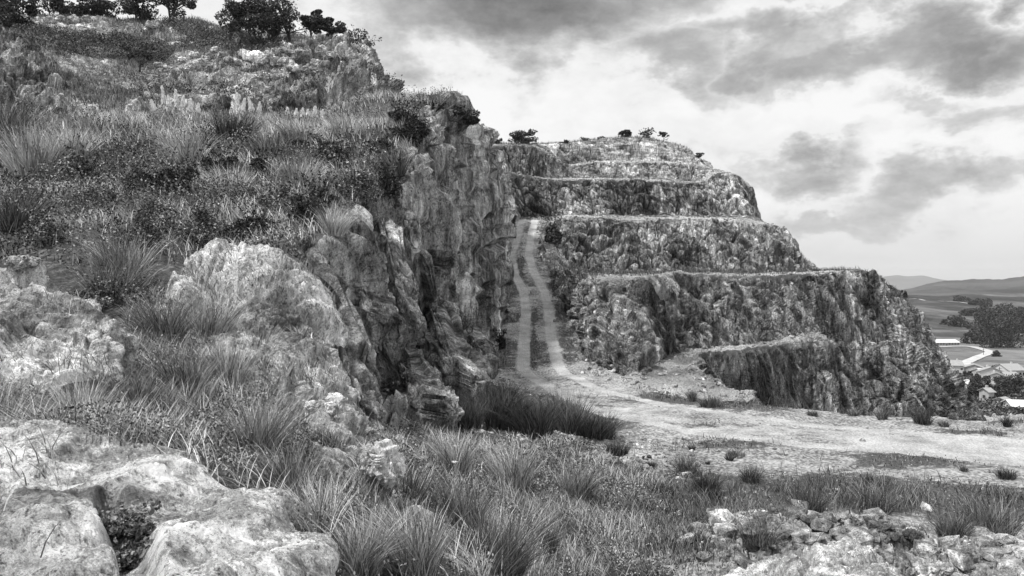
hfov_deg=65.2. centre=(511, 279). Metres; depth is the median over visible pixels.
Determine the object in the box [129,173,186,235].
bush
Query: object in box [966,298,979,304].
tree
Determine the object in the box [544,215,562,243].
bush
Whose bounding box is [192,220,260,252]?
bush
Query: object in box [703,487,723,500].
grass tuft
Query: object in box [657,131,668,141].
tree
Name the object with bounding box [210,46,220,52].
boulder
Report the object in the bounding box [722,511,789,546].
grass tussock
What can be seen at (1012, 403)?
shed
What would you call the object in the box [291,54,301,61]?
boulder
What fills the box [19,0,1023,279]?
sky
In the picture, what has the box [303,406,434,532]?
rock outcrop
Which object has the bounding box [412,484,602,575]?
grass tussock
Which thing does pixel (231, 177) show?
grass tussock
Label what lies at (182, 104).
pampas plume
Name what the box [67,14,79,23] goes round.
boulder
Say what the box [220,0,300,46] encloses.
tree
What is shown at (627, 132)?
tree
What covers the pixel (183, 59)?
boulder
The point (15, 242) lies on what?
undergrowth
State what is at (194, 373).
grass tussock
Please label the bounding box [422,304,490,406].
rock slab
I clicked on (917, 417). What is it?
grass tussock
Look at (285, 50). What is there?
boulder
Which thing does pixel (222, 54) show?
boulder
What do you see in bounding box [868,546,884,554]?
rock
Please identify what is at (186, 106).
standing stone
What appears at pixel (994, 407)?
scrub
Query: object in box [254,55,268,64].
boulder
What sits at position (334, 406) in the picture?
rock
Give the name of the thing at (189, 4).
tree
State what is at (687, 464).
grass tussock
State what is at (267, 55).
boulder
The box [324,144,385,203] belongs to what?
bush
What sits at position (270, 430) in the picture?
grass tussock
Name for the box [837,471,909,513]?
grass tussock
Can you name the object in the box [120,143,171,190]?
bush
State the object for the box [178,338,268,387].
grass tussock
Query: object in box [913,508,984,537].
grass tussock
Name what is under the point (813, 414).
grass tussock
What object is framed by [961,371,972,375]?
tree
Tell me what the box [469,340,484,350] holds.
bush
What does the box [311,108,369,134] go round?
grass tussock
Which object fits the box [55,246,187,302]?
grass tussock
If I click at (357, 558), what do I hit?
grass tussock
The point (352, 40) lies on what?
tree
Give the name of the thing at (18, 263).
rock
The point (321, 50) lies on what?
boulder
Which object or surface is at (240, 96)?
standing stone
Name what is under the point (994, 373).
house
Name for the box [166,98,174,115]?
standing stone
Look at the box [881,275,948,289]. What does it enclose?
mountain
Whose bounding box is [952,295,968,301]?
tree
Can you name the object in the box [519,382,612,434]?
grass tussock
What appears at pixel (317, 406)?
rock
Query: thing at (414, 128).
bush
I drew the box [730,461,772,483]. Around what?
grass tussock
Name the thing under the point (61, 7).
tree
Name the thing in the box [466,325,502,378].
rock slab
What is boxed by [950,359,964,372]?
house
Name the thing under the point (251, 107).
pampas plume
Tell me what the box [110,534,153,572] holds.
bush
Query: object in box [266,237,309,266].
bush
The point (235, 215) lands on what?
grass
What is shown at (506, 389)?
grass tussock
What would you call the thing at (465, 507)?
grass tussock
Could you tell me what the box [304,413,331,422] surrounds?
rock
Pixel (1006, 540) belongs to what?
rock
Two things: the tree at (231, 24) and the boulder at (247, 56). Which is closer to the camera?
the boulder at (247, 56)
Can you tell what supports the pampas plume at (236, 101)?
on the hillside
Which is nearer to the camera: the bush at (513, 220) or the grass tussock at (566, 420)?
the grass tussock at (566, 420)
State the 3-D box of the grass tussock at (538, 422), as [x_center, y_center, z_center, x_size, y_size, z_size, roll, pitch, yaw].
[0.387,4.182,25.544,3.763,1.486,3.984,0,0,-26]
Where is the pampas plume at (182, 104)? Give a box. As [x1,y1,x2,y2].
[180,95,185,111]
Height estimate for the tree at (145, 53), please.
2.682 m
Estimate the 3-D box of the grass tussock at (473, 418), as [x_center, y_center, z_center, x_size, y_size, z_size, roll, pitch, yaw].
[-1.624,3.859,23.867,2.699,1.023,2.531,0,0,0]
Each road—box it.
[509,219,1023,465]
[940,346,992,364]
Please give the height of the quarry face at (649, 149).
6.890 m
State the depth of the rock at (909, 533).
16.49 m
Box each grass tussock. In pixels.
[0,89,67,140]
[0,108,94,176]
[0,181,85,230]
[4,368,141,420]
[10,115,116,161]
[51,224,185,278]
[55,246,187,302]
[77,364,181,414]
[100,288,208,343]
[128,340,226,398]
[137,124,233,164]
[169,289,282,336]
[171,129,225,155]
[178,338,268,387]
[196,161,259,194]
[198,104,274,140]
[208,389,329,456]
[223,317,315,353]
[226,431,327,497]
[228,127,297,158]
[255,467,367,537]
[261,151,342,188]
[267,110,325,141]
[305,202,367,236]
[306,501,434,575]
[310,488,480,575]
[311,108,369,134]
[367,140,414,176]
[395,426,491,473]
[395,446,450,506]
[408,458,518,537]
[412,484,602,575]
[455,375,561,429]
[457,393,495,429]
[472,433,551,489]
[479,390,580,437]
[486,379,520,401]
[500,501,584,557]
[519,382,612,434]
[541,454,616,501]
[559,405,631,439]
[597,438,634,456]
[616,487,660,507]
[637,473,683,493]
[663,449,708,471]
[681,464,732,493]
[683,387,699,401]
[695,393,726,407]
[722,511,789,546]
[724,448,747,457]
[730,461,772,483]
[768,478,840,512]
[804,409,821,416]
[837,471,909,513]
[843,408,862,415]
[857,467,878,486]
[867,406,895,419]
[901,403,943,424]
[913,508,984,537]
[932,485,1023,535]
[934,419,952,426]
[954,464,969,471]
[993,466,1019,479]
[998,416,1016,426]
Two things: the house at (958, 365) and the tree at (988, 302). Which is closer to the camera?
the house at (958, 365)
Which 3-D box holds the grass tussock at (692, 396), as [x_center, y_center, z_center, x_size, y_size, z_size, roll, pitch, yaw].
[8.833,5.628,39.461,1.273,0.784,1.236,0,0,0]
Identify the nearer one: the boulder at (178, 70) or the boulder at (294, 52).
the boulder at (178, 70)
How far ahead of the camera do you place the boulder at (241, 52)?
90.46 m
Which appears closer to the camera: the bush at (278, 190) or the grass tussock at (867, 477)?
the grass tussock at (867, 477)
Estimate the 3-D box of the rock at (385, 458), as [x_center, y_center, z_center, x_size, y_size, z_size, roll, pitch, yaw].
[-1.443,2.021,8.826,0.555,0.526,0.555,0,0,0]
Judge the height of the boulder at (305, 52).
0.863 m
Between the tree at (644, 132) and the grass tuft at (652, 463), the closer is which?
the grass tuft at (652, 463)
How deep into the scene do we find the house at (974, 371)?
400.06 m
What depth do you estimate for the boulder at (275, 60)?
86.47 m
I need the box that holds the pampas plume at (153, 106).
[150,99,155,117]
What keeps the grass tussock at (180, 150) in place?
on the hillside
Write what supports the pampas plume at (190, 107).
on the hillside
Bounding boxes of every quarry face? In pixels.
[493,143,986,420]
[538,137,712,167]
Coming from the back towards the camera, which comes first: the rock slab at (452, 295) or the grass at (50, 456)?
the rock slab at (452, 295)
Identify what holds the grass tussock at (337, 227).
on the cliff
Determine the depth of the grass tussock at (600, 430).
29.24 m
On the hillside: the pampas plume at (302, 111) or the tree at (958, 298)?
the pampas plume at (302, 111)
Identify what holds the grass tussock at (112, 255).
on the hillside
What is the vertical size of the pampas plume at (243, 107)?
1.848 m
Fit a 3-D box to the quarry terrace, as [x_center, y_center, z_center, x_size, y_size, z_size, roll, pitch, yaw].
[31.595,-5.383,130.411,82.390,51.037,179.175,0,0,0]
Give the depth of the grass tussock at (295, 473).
7.31 m
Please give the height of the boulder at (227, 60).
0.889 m
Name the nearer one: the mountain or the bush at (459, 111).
the bush at (459, 111)
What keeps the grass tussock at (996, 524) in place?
on the ground at (776, 458)
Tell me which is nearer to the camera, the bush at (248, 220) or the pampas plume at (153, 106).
the bush at (248, 220)
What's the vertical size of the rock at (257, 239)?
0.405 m
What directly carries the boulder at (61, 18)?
on the hill at (50, 88)
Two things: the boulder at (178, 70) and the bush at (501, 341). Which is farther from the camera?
the boulder at (178, 70)
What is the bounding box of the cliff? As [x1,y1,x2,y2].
[304,91,517,431]
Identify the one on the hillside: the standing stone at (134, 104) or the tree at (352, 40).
the standing stone at (134, 104)
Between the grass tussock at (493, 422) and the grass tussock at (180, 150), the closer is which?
the grass tussock at (493, 422)
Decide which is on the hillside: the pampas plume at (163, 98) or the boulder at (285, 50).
the pampas plume at (163, 98)
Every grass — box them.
[0,85,461,264]
[0,275,694,575]
[0,285,135,389]
[0,422,343,571]
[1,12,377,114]
[160,237,388,439]
[296,420,411,513]
[494,135,983,419]
[499,216,1023,558]
[594,421,1023,575]
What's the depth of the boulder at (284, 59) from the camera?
87.81 m
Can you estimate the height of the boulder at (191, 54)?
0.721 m
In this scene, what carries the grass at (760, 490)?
on the ground at (776, 458)
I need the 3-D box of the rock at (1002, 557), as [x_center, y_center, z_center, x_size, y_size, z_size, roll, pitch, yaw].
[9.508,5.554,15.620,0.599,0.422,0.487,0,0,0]
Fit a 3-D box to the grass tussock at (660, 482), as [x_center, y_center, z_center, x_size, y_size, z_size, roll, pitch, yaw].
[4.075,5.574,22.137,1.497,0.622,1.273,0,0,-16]
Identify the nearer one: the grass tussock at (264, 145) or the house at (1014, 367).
the grass tussock at (264, 145)
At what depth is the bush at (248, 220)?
21.28 m
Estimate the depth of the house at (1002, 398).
265.21 m
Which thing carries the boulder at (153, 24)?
on the hill at (50, 88)
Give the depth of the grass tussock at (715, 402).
37.83 m
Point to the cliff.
(456, 195)
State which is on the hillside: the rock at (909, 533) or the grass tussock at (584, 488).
the grass tussock at (584, 488)
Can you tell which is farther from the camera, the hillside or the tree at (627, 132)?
the tree at (627, 132)
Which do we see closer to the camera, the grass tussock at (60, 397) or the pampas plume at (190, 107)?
the grass tussock at (60, 397)
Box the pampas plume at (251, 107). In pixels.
[247,96,254,111]
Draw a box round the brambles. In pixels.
[0,85,452,263]
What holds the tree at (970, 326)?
on the valley
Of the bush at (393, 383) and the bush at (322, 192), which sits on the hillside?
the bush at (322, 192)
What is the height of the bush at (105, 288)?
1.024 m
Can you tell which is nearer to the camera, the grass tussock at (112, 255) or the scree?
the grass tussock at (112, 255)
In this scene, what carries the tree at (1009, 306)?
on the valley
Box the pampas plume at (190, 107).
[187,98,193,121]
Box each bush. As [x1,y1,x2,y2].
[0,169,61,211]
[10,196,82,243]
[54,133,118,179]
[63,163,137,215]
[63,263,160,308]
[96,498,161,538]
[101,203,165,253]
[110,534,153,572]
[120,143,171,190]
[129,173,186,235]
[148,146,209,191]
[168,182,235,247]
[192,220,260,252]
[200,136,248,177]
[227,193,278,240]
[248,145,281,174]
[253,168,305,216]
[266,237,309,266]
[283,173,332,229]
[300,170,339,210]
[305,124,354,165]
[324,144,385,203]
[366,123,398,156]
[376,150,402,198]
[380,376,399,398]
[387,99,410,121]
[390,92,431,146]
[429,100,446,111]
[453,103,466,116]
[464,109,480,124]
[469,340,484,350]
[493,328,506,349]
[511,215,515,237]
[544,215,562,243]
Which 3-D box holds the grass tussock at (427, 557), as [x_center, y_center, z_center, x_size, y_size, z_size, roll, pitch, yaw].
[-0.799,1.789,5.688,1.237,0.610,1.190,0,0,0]
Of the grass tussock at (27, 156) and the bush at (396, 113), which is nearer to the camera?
the grass tussock at (27, 156)
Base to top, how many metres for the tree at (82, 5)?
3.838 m
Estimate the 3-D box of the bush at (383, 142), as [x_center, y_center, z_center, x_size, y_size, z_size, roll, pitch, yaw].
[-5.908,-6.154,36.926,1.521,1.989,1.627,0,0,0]
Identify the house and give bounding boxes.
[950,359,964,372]
[964,362,983,371]
[969,368,980,375]
[976,365,1003,376]
[977,385,996,403]
[984,370,1007,383]
[992,396,1009,405]
[993,362,1023,377]
[1000,370,1021,382]
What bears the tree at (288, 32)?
on the hill at (50, 88)
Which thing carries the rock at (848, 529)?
on the rock
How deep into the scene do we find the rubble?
16.68 m
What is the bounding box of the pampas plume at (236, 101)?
[235,92,239,116]
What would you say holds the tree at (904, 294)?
on the quarry terrace
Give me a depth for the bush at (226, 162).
30.52 m
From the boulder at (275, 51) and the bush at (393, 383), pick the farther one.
the boulder at (275, 51)
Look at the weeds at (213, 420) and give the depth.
11.62 m
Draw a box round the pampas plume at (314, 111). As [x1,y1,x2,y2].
[313,106,317,116]
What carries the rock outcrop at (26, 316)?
on the hillside
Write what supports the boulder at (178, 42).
on the hill at (50, 88)
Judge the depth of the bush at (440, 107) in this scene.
55.13 m
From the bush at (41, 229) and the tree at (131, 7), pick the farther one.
the tree at (131, 7)
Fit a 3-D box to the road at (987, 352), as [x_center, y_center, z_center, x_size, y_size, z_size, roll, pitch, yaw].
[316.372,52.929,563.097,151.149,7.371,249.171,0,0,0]
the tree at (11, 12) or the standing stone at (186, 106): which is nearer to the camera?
the standing stone at (186, 106)
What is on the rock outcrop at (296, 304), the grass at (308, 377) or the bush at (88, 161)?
the grass at (308, 377)
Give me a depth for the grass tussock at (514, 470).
16.80 m
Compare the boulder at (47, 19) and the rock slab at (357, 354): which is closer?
the rock slab at (357, 354)
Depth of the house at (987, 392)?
272.15 m
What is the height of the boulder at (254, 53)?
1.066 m
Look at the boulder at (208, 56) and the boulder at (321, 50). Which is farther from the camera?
the boulder at (208, 56)
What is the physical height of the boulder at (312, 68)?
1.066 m
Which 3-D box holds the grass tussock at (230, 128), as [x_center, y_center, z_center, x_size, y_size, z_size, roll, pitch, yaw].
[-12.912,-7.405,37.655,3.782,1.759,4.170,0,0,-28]
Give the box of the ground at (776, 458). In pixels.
[490,216,1023,575]
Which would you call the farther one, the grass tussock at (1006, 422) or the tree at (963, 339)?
the tree at (963, 339)
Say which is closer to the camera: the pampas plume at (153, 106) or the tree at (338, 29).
the pampas plume at (153, 106)
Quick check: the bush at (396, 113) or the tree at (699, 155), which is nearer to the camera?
the bush at (396, 113)
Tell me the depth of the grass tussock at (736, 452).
27.18 m
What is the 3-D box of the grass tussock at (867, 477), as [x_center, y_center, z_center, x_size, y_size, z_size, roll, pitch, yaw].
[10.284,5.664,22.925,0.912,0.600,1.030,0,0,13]
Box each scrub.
[12,15,402,100]
[970,391,1023,416]
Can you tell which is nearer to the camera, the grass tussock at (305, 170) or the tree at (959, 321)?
the grass tussock at (305, 170)
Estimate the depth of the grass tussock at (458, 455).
14.47 m
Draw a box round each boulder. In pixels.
[43,16,55,23]
[55,15,66,22]
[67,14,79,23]
[81,15,91,21]
[145,19,162,27]
[153,62,162,67]
[161,65,173,71]
[170,67,180,73]
[171,41,184,46]
[178,57,187,62]
[184,63,194,70]
[189,51,199,57]
[195,58,207,66]
[204,52,213,59]
[206,62,216,71]
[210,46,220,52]
[218,51,225,57]
[223,57,232,63]
[232,58,243,66]
[237,48,249,56]
[242,53,253,61]
[249,50,262,57]
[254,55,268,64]
[260,50,274,63]
[270,56,282,65]
[271,47,279,55]
[279,47,289,53]
[280,56,288,63]
[285,63,301,72]
[287,49,299,55]
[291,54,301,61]
[300,49,308,56]
[302,66,310,74]
[309,65,319,74]
[310,58,318,66]
[315,45,327,55]
[318,60,329,67]
[325,51,334,58]
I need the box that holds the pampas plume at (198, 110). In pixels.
[195,102,200,113]
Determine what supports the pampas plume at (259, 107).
on the hillside
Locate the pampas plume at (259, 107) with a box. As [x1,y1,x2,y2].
[256,101,261,113]
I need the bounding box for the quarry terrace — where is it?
[493,138,966,400]
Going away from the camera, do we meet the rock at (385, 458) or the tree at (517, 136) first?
the rock at (385, 458)
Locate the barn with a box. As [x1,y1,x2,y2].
[935,339,959,345]
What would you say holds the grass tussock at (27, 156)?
on the hillside
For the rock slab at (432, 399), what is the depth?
20.18 m
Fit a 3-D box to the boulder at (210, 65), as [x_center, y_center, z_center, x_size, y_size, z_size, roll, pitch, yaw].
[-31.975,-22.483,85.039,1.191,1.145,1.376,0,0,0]
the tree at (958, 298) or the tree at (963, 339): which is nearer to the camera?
the tree at (963, 339)
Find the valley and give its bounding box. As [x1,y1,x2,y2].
[902,294,1023,412]
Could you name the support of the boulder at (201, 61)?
on the hill at (50, 88)
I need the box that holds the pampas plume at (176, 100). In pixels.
[174,89,179,116]
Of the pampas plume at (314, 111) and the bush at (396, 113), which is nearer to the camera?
the bush at (396, 113)
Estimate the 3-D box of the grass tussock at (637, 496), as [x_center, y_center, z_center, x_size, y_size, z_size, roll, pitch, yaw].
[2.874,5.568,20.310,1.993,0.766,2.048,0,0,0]
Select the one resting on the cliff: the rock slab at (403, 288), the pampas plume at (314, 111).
the rock slab at (403, 288)
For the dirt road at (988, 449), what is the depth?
32.20 m
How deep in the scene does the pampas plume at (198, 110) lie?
45.94 m
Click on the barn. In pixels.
(944, 342)
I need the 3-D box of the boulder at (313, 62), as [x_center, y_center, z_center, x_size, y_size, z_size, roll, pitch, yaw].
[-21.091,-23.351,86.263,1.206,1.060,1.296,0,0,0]
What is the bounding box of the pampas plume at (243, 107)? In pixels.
[240,98,245,111]
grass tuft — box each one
[644,460,655,466]
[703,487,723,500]
[723,454,736,460]
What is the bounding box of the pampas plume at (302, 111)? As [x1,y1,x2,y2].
[300,107,304,119]
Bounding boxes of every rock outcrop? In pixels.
[0,263,138,402]
[0,415,339,575]
[156,238,398,445]
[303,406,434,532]
[723,537,902,575]
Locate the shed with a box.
[1001,399,1023,407]
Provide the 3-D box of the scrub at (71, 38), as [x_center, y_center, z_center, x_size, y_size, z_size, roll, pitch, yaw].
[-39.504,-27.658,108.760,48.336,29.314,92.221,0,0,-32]
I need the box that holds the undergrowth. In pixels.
[0,89,428,264]
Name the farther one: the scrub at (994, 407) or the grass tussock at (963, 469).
the scrub at (994, 407)
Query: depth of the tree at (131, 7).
105.80 m
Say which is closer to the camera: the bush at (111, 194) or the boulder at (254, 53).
the bush at (111, 194)
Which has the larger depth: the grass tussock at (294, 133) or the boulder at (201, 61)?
the boulder at (201, 61)
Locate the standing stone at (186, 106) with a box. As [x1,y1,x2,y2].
[178,99,189,114]
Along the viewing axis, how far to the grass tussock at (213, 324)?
13.94 m
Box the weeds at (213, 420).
[0,283,689,575]
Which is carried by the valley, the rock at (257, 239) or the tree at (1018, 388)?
the tree at (1018, 388)
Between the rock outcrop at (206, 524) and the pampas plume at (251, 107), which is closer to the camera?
the rock outcrop at (206, 524)
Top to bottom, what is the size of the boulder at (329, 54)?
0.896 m
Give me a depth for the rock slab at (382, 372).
21.55 m
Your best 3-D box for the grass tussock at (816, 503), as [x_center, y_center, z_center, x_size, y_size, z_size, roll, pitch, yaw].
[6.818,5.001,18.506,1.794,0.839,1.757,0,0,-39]
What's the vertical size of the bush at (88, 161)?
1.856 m
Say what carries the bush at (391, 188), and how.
on the hillside
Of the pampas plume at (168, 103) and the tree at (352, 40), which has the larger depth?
the tree at (352, 40)
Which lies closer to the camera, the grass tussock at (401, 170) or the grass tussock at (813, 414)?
the grass tussock at (401, 170)
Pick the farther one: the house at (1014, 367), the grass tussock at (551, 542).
the house at (1014, 367)
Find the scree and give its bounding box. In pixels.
[503,144,945,403]
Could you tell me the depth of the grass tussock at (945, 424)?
32.40 m
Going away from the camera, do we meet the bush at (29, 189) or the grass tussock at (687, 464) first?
the bush at (29, 189)
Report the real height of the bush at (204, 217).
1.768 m
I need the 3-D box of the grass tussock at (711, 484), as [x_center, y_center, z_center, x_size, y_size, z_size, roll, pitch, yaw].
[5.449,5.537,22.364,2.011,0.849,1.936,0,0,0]
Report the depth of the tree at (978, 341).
717.82 m
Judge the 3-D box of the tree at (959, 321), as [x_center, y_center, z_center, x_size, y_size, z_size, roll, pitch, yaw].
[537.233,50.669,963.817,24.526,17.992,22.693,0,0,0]
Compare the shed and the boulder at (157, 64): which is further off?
the shed
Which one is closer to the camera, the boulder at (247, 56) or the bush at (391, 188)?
the bush at (391, 188)
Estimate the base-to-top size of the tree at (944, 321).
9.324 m
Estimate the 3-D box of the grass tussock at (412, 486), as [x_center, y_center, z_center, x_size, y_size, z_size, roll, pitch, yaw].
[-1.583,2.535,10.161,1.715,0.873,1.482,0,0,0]
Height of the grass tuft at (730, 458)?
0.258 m
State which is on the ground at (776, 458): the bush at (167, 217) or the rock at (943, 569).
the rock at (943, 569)
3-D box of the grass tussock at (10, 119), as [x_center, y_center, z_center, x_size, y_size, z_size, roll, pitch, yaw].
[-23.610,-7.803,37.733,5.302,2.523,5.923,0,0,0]
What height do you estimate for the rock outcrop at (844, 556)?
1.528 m
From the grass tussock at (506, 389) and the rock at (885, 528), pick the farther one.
the grass tussock at (506, 389)
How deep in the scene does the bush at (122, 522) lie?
4.50 m
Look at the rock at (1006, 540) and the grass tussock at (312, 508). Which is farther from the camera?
the rock at (1006, 540)
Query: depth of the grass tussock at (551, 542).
12.87 m
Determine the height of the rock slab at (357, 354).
4.461 m
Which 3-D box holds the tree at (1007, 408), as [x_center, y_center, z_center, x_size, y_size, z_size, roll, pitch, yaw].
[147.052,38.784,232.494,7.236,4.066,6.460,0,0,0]
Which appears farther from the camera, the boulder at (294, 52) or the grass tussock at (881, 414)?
the boulder at (294, 52)
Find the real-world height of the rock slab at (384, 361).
4.064 m
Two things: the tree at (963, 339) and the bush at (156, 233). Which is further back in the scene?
the tree at (963, 339)
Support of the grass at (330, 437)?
on the rock outcrop at (320, 416)
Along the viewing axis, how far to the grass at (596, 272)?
80.94 m
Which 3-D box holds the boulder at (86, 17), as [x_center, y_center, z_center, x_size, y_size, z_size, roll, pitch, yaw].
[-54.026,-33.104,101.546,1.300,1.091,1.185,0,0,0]
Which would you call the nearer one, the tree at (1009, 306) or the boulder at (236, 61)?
the boulder at (236, 61)
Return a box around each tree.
[0,0,43,28]
[24,0,88,16]
[71,0,98,15]
[85,0,119,18]
[110,0,161,22]
[120,39,157,71]
[137,0,196,23]
[214,0,254,35]
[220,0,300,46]
[264,0,313,40]
[295,9,333,36]
[310,19,346,35]
[335,24,381,46]
[507,128,538,143]
[618,129,631,136]
[638,127,654,137]
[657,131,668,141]
[695,152,703,157]
[901,290,907,297]
[939,319,948,324]
[947,315,969,326]
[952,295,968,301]
[958,308,976,315]
[960,331,978,343]
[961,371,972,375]
[963,373,993,399]
[964,313,993,332]
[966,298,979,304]
[973,304,1023,348]
[974,328,1003,343]
[979,297,992,306]
[988,384,1009,396]
[991,350,1002,356]
[992,376,1014,386]
[993,302,1020,319]
[995,373,1023,397]
[1001,308,1023,341]
[1003,407,1023,410]
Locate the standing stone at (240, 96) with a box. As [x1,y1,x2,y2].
[229,94,247,113]
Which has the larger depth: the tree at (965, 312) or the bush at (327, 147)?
the tree at (965, 312)
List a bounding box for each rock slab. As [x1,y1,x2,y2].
[296,247,385,425]
[357,282,398,354]
[366,330,402,389]
[373,216,426,349]
[376,341,399,395]
[395,342,464,436]
[402,207,437,319]
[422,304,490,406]
[446,272,460,303]
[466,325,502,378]
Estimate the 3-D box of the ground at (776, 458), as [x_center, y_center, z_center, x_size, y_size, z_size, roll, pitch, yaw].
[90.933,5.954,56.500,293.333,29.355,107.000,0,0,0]
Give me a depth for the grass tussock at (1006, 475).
23.89 m
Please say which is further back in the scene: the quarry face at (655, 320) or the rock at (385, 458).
the quarry face at (655, 320)
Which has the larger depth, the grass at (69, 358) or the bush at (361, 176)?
the bush at (361, 176)
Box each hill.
[0,14,404,115]
[900,276,1023,295]
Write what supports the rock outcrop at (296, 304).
on the hillside
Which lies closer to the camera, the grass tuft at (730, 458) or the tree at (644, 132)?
the grass tuft at (730, 458)
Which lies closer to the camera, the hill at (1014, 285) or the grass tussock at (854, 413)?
the grass tussock at (854, 413)
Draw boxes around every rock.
[1,254,41,271]
[248,237,265,244]
[304,400,323,417]
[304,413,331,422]
[318,392,347,422]
[358,439,406,488]
[841,525,851,532]
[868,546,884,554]
[879,524,895,534]
[903,527,915,541]
[930,561,957,575]
[954,544,981,563]
[993,536,1017,547]
[995,555,1007,563]
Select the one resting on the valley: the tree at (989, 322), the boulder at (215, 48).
the tree at (989, 322)
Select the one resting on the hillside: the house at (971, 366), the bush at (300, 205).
the bush at (300, 205)
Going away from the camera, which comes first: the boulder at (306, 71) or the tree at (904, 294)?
the boulder at (306, 71)
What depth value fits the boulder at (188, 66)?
80.71 m
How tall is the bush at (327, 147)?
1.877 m
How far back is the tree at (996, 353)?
559.34 m
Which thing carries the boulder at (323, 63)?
on the hill at (50, 88)
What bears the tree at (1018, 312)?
on the valley
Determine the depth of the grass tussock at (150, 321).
12.84 m
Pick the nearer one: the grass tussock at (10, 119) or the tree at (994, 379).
the grass tussock at (10, 119)
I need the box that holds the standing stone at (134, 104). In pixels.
[125,99,140,115]
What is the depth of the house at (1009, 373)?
362.59 m
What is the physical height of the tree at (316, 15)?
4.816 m
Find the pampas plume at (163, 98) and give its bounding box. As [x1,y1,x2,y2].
[160,86,166,113]
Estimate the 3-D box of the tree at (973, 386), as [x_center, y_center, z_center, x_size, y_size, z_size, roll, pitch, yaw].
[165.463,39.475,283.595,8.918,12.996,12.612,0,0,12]
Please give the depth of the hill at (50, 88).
76.36 m
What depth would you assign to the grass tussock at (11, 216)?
19.23 m
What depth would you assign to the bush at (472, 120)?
57.85 m
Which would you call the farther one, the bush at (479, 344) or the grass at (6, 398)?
the bush at (479, 344)
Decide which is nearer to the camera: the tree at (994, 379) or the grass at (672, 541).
the grass at (672, 541)
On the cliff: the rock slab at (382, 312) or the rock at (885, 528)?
the rock slab at (382, 312)
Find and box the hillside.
[0,93,669,575]
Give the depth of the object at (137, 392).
9.08 m
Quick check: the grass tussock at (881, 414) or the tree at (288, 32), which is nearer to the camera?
the grass tussock at (881, 414)
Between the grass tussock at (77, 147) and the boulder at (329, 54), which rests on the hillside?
the grass tussock at (77, 147)
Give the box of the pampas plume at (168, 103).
[166,95,171,106]
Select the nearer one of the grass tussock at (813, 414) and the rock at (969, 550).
the rock at (969, 550)
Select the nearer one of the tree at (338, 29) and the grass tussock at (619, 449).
the grass tussock at (619, 449)
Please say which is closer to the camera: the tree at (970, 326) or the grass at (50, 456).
the grass at (50, 456)
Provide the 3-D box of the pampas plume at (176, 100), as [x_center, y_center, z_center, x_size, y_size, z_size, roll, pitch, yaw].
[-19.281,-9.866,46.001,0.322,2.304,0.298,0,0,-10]
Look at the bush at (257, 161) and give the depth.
31.13 m
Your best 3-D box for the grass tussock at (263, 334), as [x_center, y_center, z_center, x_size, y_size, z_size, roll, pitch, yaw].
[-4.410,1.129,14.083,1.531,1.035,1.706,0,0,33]
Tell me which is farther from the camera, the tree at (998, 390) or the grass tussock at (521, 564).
the tree at (998, 390)
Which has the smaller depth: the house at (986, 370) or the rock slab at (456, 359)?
the rock slab at (456, 359)
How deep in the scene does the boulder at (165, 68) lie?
86.26 m
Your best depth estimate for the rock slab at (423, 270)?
32.72 m
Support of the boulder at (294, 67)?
on the hill at (50, 88)
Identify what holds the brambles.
on the hillside
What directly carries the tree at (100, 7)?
on the hill at (50, 88)
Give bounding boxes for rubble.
[491,217,1023,575]
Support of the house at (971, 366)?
on the valley
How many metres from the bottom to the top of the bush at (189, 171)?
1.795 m

